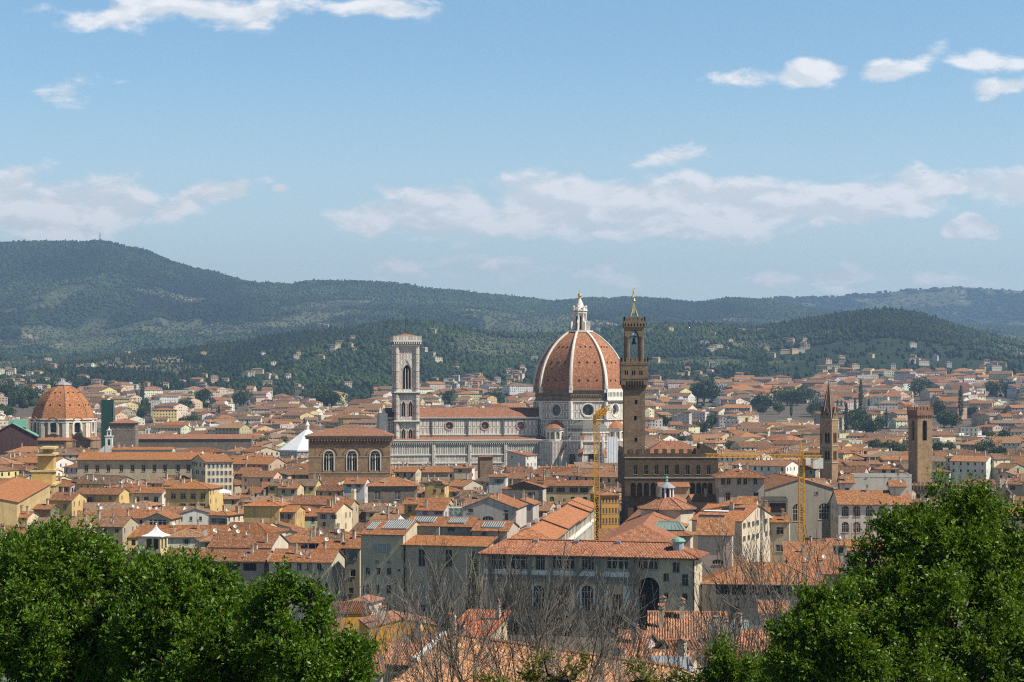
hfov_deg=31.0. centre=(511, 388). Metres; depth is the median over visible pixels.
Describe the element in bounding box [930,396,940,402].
house
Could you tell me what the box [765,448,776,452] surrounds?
house
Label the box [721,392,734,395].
house
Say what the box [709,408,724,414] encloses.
house
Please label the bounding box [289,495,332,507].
house
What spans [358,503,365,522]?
house
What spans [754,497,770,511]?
house
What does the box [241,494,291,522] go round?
house
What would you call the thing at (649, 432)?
house
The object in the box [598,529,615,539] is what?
house
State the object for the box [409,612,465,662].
house
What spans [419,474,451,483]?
house
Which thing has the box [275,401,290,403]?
house
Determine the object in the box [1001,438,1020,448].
house
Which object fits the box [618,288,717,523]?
fortress palace
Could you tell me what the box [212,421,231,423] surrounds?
house
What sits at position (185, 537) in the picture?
house
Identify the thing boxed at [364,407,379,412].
house
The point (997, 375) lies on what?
palazzo
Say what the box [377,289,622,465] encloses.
cathedral
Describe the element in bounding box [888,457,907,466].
house
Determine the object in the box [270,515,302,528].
house
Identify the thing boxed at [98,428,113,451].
bell gable
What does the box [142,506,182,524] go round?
house
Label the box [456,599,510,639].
house
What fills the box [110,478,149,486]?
house
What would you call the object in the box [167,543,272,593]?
house
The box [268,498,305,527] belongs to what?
house
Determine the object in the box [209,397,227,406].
house
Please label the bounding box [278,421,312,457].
baptistery
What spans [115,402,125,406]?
house
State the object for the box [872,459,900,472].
house
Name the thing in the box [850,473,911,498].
house
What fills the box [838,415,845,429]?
house
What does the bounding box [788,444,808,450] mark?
house
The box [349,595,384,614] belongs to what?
house
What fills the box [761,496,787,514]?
house
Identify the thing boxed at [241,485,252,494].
house
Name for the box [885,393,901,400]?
house
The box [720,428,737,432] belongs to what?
house
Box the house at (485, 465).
[477,456,493,477]
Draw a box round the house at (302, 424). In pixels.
[298,422,317,426]
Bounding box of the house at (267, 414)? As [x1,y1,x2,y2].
[260,412,274,417]
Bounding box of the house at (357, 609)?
[331,600,371,632]
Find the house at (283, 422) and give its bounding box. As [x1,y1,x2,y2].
[274,421,294,424]
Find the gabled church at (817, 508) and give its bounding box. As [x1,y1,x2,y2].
[764,473,837,540]
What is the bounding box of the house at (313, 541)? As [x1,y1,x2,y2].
[305,526,330,548]
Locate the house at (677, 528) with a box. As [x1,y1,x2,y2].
[655,521,695,547]
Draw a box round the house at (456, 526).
[441,516,480,535]
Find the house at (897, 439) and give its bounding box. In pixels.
[888,437,903,442]
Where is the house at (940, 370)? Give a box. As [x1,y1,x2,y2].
[935,368,946,371]
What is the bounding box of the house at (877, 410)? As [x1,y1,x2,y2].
[867,408,883,413]
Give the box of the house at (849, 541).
[847,539,883,568]
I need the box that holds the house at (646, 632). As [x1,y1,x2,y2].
[611,624,657,655]
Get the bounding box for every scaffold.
[95,400,117,447]
[448,502,464,516]
[564,421,609,439]
[597,431,617,462]
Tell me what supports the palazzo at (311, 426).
on the terrain
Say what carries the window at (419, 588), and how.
in the palazzo at (463, 544)
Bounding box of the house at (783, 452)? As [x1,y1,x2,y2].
[773,448,799,459]
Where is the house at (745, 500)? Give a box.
[736,496,758,504]
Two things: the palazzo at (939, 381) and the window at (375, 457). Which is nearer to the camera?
the window at (375, 457)
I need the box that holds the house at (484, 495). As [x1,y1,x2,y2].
[458,488,492,499]
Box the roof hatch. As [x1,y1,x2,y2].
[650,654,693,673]
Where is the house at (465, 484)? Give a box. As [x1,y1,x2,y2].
[449,473,483,489]
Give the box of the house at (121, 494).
[76,483,129,502]
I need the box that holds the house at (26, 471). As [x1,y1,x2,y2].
[19,466,31,475]
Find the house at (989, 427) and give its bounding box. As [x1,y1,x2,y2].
[981,424,1002,431]
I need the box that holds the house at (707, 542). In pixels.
[695,517,735,610]
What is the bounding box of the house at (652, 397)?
[645,395,657,400]
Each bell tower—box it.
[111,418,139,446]
[390,310,421,444]
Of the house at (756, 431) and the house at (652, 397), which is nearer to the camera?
the house at (756, 431)
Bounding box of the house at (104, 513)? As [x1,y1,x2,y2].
[77,504,121,516]
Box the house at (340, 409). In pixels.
[331,408,346,411]
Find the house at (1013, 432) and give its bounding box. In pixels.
[1010,429,1023,436]
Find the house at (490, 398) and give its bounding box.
[479,395,496,402]
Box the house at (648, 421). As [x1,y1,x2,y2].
[645,417,650,428]
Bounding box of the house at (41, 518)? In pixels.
[30,514,65,524]
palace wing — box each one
[510,497,598,539]
[605,494,696,542]
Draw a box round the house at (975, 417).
[972,411,986,426]
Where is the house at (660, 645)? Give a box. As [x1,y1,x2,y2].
[652,610,741,680]
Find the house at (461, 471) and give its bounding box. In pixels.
[452,460,473,479]
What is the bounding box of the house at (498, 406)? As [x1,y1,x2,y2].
[491,405,507,407]
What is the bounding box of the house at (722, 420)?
[718,416,729,426]
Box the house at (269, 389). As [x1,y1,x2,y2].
[261,387,272,396]
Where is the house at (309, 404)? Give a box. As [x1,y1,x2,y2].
[304,402,318,407]
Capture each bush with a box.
[469,670,521,681]
[509,640,595,681]
[621,654,698,681]
[689,626,766,681]
[745,651,777,681]
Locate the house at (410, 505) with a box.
[402,492,453,518]
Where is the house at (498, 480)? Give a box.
[487,468,509,492]
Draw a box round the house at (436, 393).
[426,392,441,396]
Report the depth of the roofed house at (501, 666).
122.87 m
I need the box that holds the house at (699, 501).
[686,487,716,515]
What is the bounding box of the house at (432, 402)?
[425,400,440,404]
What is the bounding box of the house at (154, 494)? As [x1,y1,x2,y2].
[129,480,165,505]
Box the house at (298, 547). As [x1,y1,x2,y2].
[288,545,306,548]
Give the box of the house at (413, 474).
[394,462,420,482]
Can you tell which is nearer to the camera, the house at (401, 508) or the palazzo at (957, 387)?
the house at (401, 508)
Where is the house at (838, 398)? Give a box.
[833,397,843,405]
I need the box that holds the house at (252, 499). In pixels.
[242,489,289,504]
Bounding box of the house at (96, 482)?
[76,474,119,488]
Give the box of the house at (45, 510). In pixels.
[31,498,59,516]
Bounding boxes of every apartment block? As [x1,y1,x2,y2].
[0,421,7,425]
[151,400,163,415]
[173,390,193,394]
[191,428,205,430]
[258,424,293,428]
[314,415,331,420]
[467,401,481,403]
[677,413,691,423]
[682,441,692,445]
[690,412,709,426]
[726,420,741,426]
[730,416,748,421]
[737,427,764,431]
[773,431,790,434]
[801,433,848,437]
[841,440,862,443]
[854,375,878,380]
[865,406,877,410]
[870,397,888,405]
[880,371,893,375]
[884,380,892,384]
[889,429,907,432]
[894,374,924,379]
[900,384,909,390]
[902,439,907,447]
[932,437,954,443]
[957,395,977,399]
[959,427,977,434]
[960,435,985,438]
[963,380,986,383]
[997,380,1021,384]
[1007,389,1017,398]
[1012,414,1023,419]
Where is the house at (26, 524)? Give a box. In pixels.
[13,518,28,529]
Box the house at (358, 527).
[349,519,369,532]
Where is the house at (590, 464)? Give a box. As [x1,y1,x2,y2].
[573,459,600,467]
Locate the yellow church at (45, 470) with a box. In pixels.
[30,446,59,496]
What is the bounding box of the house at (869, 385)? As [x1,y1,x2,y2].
[862,382,880,387]
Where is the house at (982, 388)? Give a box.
[974,386,985,395]
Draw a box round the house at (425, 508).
[414,499,451,515]
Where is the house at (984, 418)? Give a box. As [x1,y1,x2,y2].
[979,413,997,425]
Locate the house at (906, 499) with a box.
[888,487,912,515]
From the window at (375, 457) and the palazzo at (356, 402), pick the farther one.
the palazzo at (356, 402)
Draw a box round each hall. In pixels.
[0,419,38,454]
[305,428,394,478]
[460,492,527,529]
[637,476,696,530]
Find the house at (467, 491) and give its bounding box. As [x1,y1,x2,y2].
[459,487,484,494]
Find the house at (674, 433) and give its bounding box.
[663,430,690,438]
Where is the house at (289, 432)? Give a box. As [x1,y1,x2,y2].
[281,430,295,433]
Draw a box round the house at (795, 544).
[782,541,833,563]
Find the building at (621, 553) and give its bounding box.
[478,537,709,637]
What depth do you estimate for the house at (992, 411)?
1989.16 m
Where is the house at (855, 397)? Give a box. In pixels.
[852,395,859,407]
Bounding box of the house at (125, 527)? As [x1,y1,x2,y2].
[92,508,139,569]
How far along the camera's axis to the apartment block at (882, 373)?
3089.95 m
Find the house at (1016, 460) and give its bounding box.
[1009,455,1023,465]
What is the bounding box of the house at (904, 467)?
[897,464,907,472]
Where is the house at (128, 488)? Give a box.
[97,481,131,489]
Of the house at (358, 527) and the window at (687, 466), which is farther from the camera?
the window at (687, 466)
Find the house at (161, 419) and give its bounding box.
[155,417,169,422]
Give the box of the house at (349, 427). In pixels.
[339,426,358,427]
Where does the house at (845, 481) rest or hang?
on the terrain
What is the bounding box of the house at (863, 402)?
[861,396,868,407]
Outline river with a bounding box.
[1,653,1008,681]
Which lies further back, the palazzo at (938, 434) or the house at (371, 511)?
the palazzo at (938, 434)
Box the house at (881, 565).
[870,548,893,586]
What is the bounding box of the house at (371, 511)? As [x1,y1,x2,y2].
[364,497,396,522]
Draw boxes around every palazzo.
[0,458,24,463]
[0,463,30,471]
[0,477,51,524]
[0,523,25,535]
[5,443,39,454]
[11,451,36,457]
[17,456,73,472]
[38,445,85,452]
[54,446,79,459]
[56,476,79,491]
[62,463,76,473]
[71,474,134,482]
[76,452,213,479]
[85,449,99,451]
[85,503,149,509]
[94,414,100,422]
[98,411,127,420]
[98,500,160,524]
[104,386,126,393]
[108,382,133,390]
[110,396,128,401]
[114,408,135,416]
[135,387,162,397]
[136,519,232,553]
[151,424,190,433]
[153,408,176,422]
[154,394,177,402]
[154,403,186,420]
[163,478,224,511]
[164,422,190,425]
[171,392,194,397]
[177,447,224,453]
[186,430,206,433]
[191,451,233,494]
[197,389,219,402]
[207,426,215,433]
[211,419,240,423]
[213,404,231,410]
[215,424,250,433]
[228,423,252,433]
[231,449,271,458]
[232,452,286,471]
[238,416,262,424]
[239,445,280,456]
[246,391,271,402]
[251,406,269,414]
[259,434,295,438]
[267,474,321,496]
[269,419,300,426]
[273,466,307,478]
[275,398,299,403]
[276,403,306,408]
[281,412,314,419]
[284,408,322,414]
[284,523,351,545]
[289,460,307,468]
[291,424,325,430]
[302,506,318,527]
[322,478,341,484]
[329,391,347,403]
[335,424,367,427]
[338,415,376,425]
[344,408,363,410]
[346,496,367,522]
[348,399,380,406]
[350,419,376,427]
[358,403,385,408]
[358,519,420,611]
[362,499,389,507]
[366,476,417,503]
[367,396,390,400]
[371,391,391,397]
[400,535,497,630]
[419,387,433,393]
[421,382,445,391]
[423,395,440,401]
[452,389,465,393]
[453,391,481,400]
[475,469,514,492]
[478,384,501,389]
[502,383,532,395]
[502,403,525,407]
[504,469,535,485]
[508,392,534,397]
[519,472,568,484]
[535,462,576,475]
[543,474,593,501]
[550,466,602,479]
[580,465,620,487]
[588,486,621,528]
[645,387,662,393]
[645,403,658,408]
[645,436,662,440]
[648,379,664,385]
[662,405,696,415]
[664,380,692,388]
[665,388,691,393]
[667,393,694,402]
[679,385,692,389]
[682,409,700,412]
[685,434,722,440]
[701,562,825,635]
[710,462,769,502]
[718,450,773,462]
[722,384,754,390]
[723,405,751,411]
[724,436,762,442]
[729,432,764,437]
[729,439,773,450]
[730,386,753,391]
[732,391,752,395]
[732,455,797,475]
[733,394,755,401]
[736,383,761,386]
[752,377,773,382]
[755,385,782,389]
[766,422,802,425]
[770,437,807,446]
[771,436,802,441]
[772,375,791,380]
[775,425,816,429]
[779,471,810,479]
[782,383,803,389]
[782,459,818,477]
[801,446,853,459]
[803,380,827,387]
[803,436,819,438]
[806,376,825,379]
[808,385,826,387]
[823,393,851,399]
[829,484,892,539]
[837,380,865,384]
[838,433,864,438]
[838,446,867,454]
[846,370,863,376]
[856,438,884,443]
[862,433,890,437]
[865,449,902,461]
[870,390,889,393]
[871,369,890,374]
[871,385,901,390]
[874,400,898,410]
[876,456,907,463]
[883,409,906,426]
[892,380,914,383]
[894,369,915,373]
[898,448,954,455]
[913,368,934,372]
[920,388,943,400]
[921,376,944,380]
[927,379,954,382]
[932,432,959,437]
[932,451,948,469]
[938,397,969,403]
[939,436,961,441]
[944,383,971,390]
[944,449,1011,478]
[944,450,973,453]
[949,372,965,377]
[949,455,991,482]
[950,385,968,391]
[951,368,975,374]
[961,437,995,449]
[963,399,983,406]
[969,401,992,409]
[970,384,994,395]
[986,436,1005,438]
[987,420,1023,435]
[988,371,1012,379]
[997,505,1023,570]
[1005,405,1023,412]
[1008,456,1023,462]
[1014,496,1023,500]
[1020,481,1023,495]
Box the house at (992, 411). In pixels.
[981,409,1000,413]
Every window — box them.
[31,417,37,433]
[47,417,58,434]
[72,417,82,434]
[84,464,88,471]
[86,496,93,501]
[91,416,95,433]
[95,464,99,471]
[106,464,110,471]
[119,464,123,471]
[130,464,134,471]
[141,464,145,471]
[148,518,166,524]
[152,464,156,471]
[163,464,167,471]
[170,492,175,498]
[176,464,180,471]
[180,492,185,498]
[183,539,189,544]
[186,464,190,471]
[190,492,195,498]
[200,493,205,499]
[210,518,217,522]
[217,518,226,523]
[227,563,239,570]
[243,563,255,570]
[280,513,285,519]
[286,514,292,519]
[297,563,301,570]
[307,563,311,570]
[317,563,321,571]
[320,447,337,470]
[320,514,326,518]
[330,514,336,519]
[343,447,360,470]
[348,551,357,559]
[350,569,354,576]
[363,584,370,593]
[365,567,369,574]
[366,447,383,470]
[373,543,390,552]
[375,491,379,499]
[386,585,390,593]
[395,491,399,499]
[401,401,405,416]
[401,427,405,438]
[402,359,411,388]
[408,401,412,416]
[408,427,412,438]
[418,549,424,566]
[418,585,425,599]
[419,605,425,612]
[445,421,453,430]
[445,549,452,567]
[447,586,453,600]
[480,421,489,429]
[483,516,493,519]
[492,555,505,570]
[494,479,503,482]
[512,556,526,570]
[516,421,525,429]
[533,585,543,609]
[536,556,544,570]
[546,487,552,491]
[550,403,561,416]
[553,557,573,570]
[557,487,564,492]
[558,586,568,610]
[570,487,577,492]
[580,487,587,492]
[581,403,594,416]
[582,557,593,570]
[582,585,592,610]
[606,558,629,570]
[611,403,618,416]
[613,594,623,610]
[633,465,637,474]
[639,559,658,570]
[644,465,647,474]
[654,465,658,474]
[663,573,668,581]
[664,465,668,474]
[673,562,679,572]
[675,465,678,474]
[681,574,687,586]
[682,593,687,600]
[685,465,689,474]
[696,465,700,474]
[706,465,710,474]
[713,560,722,564]
[716,585,728,593]
[724,491,730,500]
[732,585,745,594]
[750,585,760,594]
[767,586,780,594]
[770,503,785,512]
[776,527,783,534]
[776,545,782,551]
[785,586,797,594]
[792,504,802,521]
[819,503,828,519]
[842,506,848,516]
[842,522,848,532]
[853,506,859,516]
[853,522,859,532]
[866,506,872,516]
[866,522,872,532]
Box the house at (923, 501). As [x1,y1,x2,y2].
[916,492,939,502]
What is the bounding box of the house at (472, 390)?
[461,388,478,392]
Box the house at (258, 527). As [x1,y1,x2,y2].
[227,522,287,535]
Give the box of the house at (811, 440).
[802,436,819,442]
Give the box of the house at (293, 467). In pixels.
[280,464,305,468]
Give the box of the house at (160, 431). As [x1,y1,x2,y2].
[156,429,166,433]
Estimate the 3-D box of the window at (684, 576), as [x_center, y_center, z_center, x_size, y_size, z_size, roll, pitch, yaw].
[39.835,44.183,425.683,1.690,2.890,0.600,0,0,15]
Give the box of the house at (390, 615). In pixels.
[358,605,436,651]
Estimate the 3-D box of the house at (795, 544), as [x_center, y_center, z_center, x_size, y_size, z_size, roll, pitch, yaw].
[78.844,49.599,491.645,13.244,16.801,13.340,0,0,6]
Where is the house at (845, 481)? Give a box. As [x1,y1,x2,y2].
[837,466,855,489]
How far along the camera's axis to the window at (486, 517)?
575.82 m
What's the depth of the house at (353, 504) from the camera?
619.60 m
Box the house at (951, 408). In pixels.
[946,404,966,418]
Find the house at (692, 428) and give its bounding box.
[675,424,699,432]
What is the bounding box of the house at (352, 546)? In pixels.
[342,526,365,600]
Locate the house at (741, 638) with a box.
[732,613,774,664]
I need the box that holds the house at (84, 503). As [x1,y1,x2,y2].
[83,502,119,509]
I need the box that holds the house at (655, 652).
[622,636,704,677]
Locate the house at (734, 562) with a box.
[733,555,745,565]
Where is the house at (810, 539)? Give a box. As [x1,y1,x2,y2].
[805,535,824,541]
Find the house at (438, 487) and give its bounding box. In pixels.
[424,477,449,497]
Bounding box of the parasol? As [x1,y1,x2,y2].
[215,489,231,492]
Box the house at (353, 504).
[336,494,359,527]
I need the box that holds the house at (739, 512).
[690,501,773,561]
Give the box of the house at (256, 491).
[248,487,267,495]
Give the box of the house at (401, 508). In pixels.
[392,499,404,514]
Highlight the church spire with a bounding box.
[819,380,838,479]
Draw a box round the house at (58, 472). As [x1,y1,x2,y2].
[27,466,62,475]
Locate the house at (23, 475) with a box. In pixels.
[9,471,30,478]
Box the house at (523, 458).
[507,448,537,468]
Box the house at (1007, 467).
[991,463,1023,489]
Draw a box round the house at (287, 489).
[276,479,304,496]
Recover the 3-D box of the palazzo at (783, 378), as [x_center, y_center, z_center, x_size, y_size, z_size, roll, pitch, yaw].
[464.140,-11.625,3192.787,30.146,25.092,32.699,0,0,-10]
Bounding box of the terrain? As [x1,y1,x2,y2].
[0,242,1023,652]
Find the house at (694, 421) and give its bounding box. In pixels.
[692,419,700,424]
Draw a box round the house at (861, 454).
[853,449,867,461]
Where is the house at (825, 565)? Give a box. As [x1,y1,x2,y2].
[786,554,840,589]
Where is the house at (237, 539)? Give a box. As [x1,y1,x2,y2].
[205,529,289,550]
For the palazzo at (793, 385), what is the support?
on the terrain
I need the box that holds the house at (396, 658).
[382,618,421,681]
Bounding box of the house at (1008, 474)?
[997,468,1022,485]
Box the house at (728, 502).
[719,498,736,503]
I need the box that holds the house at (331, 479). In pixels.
[315,473,345,484]
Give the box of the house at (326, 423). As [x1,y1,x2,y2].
[322,419,332,425]
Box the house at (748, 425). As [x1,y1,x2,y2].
[736,424,760,426]
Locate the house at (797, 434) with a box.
[790,432,810,437]
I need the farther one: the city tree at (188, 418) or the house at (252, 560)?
the city tree at (188, 418)
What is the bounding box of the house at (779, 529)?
[770,509,790,562]
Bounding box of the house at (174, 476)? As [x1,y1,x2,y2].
[168,473,189,478]
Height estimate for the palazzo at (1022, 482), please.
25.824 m
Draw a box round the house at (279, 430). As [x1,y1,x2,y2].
[264,428,285,434]
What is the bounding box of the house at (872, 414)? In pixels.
[864,411,882,419]
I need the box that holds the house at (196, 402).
[184,398,199,410]
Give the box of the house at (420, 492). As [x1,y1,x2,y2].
[417,485,424,497]
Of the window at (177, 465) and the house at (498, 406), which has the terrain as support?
the house at (498, 406)
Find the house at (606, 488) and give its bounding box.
[595,481,620,496]
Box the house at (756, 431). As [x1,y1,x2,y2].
[749,429,770,436]
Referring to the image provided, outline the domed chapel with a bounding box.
[28,380,100,448]
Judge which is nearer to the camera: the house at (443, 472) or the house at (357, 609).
the house at (357, 609)
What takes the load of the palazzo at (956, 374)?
on the terrain
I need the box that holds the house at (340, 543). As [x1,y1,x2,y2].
[316,533,348,554]
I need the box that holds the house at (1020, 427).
[1014,424,1023,428]
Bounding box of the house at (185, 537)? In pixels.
[168,525,208,549]
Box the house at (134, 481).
[123,480,144,484]
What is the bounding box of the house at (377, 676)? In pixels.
[336,628,389,681]
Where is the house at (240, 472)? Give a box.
[236,462,264,479]
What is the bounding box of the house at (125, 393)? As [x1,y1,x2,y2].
[121,391,137,395]
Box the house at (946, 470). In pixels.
[932,464,951,482]
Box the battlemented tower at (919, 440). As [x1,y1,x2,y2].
[907,406,933,482]
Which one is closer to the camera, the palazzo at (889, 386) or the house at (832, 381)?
the palazzo at (889, 386)
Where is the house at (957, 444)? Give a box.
[949,441,961,448]
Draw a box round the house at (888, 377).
[879,375,893,379]
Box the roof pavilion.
[141,523,170,554]
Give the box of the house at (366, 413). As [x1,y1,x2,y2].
[354,411,373,416]
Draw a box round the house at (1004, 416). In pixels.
[996,413,1012,419]
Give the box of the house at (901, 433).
[887,432,904,435]
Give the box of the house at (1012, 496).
[996,494,1022,504]
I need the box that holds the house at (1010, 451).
[1007,448,1020,453]
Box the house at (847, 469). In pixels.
[838,465,868,473]
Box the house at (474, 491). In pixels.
[468,487,480,492]
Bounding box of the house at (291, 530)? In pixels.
[286,526,301,535]
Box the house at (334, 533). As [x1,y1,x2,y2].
[312,523,344,538]
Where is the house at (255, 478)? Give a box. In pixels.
[241,470,282,491]
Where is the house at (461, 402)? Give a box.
[458,400,468,404]
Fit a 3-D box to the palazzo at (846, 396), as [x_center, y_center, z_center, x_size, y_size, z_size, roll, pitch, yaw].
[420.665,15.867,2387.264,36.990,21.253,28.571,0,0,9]
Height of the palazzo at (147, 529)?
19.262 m
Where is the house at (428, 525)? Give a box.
[408,516,447,534]
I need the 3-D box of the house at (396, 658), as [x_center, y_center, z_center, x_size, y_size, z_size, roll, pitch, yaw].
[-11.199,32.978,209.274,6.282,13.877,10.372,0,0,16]
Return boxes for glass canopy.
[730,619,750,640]
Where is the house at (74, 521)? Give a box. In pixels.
[43,514,92,528]
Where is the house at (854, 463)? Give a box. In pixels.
[842,458,870,466]
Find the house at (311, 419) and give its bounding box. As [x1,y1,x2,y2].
[303,417,317,423]
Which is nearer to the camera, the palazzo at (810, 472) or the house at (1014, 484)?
the house at (1014, 484)
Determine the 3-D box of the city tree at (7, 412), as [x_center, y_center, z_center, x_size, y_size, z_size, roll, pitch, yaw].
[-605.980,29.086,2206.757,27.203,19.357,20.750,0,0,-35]
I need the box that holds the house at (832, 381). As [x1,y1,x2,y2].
[825,379,835,383]
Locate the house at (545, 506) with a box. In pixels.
[531,494,556,516]
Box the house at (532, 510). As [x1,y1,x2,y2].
[512,489,540,523]
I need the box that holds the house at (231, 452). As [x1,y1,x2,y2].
[225,445,246,455]
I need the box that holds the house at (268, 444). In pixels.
[253,441,272,447]
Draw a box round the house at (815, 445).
[808,439,819,447]
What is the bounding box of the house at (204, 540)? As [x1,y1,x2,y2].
[194,523,222,547]
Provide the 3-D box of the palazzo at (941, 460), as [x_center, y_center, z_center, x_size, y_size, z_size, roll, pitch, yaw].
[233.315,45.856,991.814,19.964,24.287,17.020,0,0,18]
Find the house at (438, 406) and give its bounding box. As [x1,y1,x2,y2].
[431,405,445,407]
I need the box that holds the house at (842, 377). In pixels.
[832,374,847,379]
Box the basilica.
[139,434,253,453]
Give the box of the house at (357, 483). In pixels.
[343,474,370,502]
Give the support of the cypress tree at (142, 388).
on the terrain
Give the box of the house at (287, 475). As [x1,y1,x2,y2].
[274,470,291,478]
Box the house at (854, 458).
[847,451,863,460]
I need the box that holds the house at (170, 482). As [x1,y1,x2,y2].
[161,473,199,486]
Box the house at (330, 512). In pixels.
[316,494,352,531]
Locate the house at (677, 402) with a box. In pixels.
[668,400,686,404]
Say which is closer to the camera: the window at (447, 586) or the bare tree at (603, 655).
the bare tree at (603, 655)
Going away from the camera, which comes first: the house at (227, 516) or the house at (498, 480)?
the house at (227, 516)
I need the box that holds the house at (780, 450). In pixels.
[771,447,792,453]
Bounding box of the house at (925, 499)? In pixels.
[924,498,939,508]
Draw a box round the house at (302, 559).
[267,541,345,623]
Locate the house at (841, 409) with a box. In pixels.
[837,407,848,412]
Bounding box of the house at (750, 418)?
[741,415,754,421]
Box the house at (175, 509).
[163,500,203,512]
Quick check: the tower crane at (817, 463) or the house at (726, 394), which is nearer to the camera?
the tower crane at (817, 463)
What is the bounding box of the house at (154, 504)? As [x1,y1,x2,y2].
[134,496,163,507]
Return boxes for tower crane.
[593,405,609,539]
[705,443,822,540]
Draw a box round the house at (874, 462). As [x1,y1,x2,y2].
[867,457,883,465]
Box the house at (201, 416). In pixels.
[197,412,214,420]
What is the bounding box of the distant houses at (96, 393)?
[0,323,1023,565]
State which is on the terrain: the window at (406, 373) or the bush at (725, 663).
the bush at (725, 663)
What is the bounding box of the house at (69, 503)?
[49,486,87,515]
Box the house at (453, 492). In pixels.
[423,487,459,496]
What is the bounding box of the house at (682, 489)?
[656,482,690,498]
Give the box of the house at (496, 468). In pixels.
[493,462,504,472]
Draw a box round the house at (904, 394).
[893,391,907,399]
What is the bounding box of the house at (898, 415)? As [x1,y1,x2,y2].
[889,412,907,419]
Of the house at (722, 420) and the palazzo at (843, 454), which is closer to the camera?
the palazzo at (843, 454)
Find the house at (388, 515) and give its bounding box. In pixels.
[368,505,406,522]
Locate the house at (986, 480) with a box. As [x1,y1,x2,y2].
[961,479,996,490]
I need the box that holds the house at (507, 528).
[469,520,520,544]
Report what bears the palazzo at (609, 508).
on the terrain
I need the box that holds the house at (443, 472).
[421,462,450,480]
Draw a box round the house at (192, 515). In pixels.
[176,503,215,524]
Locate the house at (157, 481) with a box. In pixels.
[140,472,172,486]
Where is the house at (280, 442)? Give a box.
[272,439,286,445]
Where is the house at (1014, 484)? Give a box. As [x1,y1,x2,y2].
[1007,474,1023,495]
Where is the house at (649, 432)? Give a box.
[645,428,658,434]
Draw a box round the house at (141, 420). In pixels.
[128,416,144,424]
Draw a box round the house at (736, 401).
[729,398,743,403]
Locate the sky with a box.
[0,0,1023,301]
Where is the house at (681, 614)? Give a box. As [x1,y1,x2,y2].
[647,595,728,645]
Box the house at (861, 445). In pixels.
[852,443,867,447]
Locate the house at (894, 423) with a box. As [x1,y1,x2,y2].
[888,418,907,428]
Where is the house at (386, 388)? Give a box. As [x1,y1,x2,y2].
[380,386,391,390]
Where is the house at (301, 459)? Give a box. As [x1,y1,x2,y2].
[287,454,307,463]
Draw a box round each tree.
[0,378,15,399]
[0,507,142,681]
[1,406,15,415]
[3,385,18,400]
[4,404,16,415]
[7,389,26,404]
[16,381,42,399]
[23,388,44,400]
[93,542,298,681]
[136,405,150,417]
[139,376,144,398]
[177,396,195,409]
[183,412,200,419]
[186,414,197,420]
[188,388,213,402]
[231,387,250,405]
[231,554,387,681]
[233,389,253,403]
[252,548,391,677]
[254,435,270,442]
[277,436,289,441]
[283,557,422,681]
[301,385,326,403]
[316,386,332,406]
[326,391,347,404]
[366,539,539,681]
[378,582,504,681]
[379,542,514,681]
[385,528,594,681]
[436,530,623,681]
[437,389,456,404]
[465,530,601,681]
[465,550,479,610]
[483,386,505,402]
[491,542,656,681]
[498,558,687,681]
[507,566,662,681]
[609,590,742,681]
[613,578,740,680]
[657,415,671,426]
[670,599,759,675]
[671,521,864,657]
[677,432,687,440]
[680,573,802,672]
[689,381,708,402]
[693,402,702,408]
[694,375,718,401]
[695,419,709,431]
[704,379,728,402]
[706,410,719,427]
[712,500,880,681]
[724,440,732,448]
[727,534,886,657]
[737,510,835,656]
[750,392,774,411]
[755,403,767,411]
[757,569,904,681]
[758,396,781,407]
[760,462,1023,681]
[769,386,789,403]
[772,402,784,413]
[773,387,799,405]
[789,386,807,405]
[789,399,792,416]
[802,387,816,402]
[806,397,823,414]
[839,408,861,428]
[843,403,848,431]
[849,409,867,428]
[850,415,872,432]
[858,379,863,407]
[865,419,882,432]
[865,439,879,446]
[872,439,886,447]
[874,414,885,429]
[881,439,897,447]
[883,443,897,450]
[885,408,887,427]
[892,442,907,450]
[907,374,934,395]
[930,398,945,416]
[932,441,944,450]
[935,410,961,427]
[937,411,962,427]
[940,440,955,450]
[957,385,963,418]
[967,405,978,417]
[972,441,991,451]
[978,437,995,447]
[980,427,995,435]
[982,381,1007,396]
[987,445,1006,452]
[995,378,1015,393]
[997,429,1009,436]
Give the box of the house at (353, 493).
[351,489,355,499]
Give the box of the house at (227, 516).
[206,505,243,524]
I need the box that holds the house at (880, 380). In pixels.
[875,379,885,383]
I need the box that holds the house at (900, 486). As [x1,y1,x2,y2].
[886,472,906,494]
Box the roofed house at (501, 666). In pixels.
[390,631,702,681]
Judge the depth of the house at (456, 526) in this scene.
456.54 m
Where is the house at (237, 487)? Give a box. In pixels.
[233,475,241,493]
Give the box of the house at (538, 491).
[500,478,547,500]
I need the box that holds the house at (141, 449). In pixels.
[111,443,175,451]
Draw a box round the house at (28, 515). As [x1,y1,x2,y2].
[18,505,39,524]
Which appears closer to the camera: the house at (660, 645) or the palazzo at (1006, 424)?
the house at (660, 645)
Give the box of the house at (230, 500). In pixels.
[223,493,240,509]
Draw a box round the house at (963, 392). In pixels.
[951,391,970,396]
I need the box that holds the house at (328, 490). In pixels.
[316,478,343,495]
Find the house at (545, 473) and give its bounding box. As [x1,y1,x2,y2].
[534,468,551,476]
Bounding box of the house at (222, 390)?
[209,387,227,396]
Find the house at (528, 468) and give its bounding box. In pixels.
[504,462,533,472]
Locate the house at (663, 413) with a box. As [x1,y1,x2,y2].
[654,412,671,415]
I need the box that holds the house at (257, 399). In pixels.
[249,396,267,402]
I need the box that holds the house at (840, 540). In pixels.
[825,530,847,574]
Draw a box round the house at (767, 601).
[756,600,789,647]
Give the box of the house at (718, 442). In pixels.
[701,436,731,448]
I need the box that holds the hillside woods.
[0,238,1023,409]

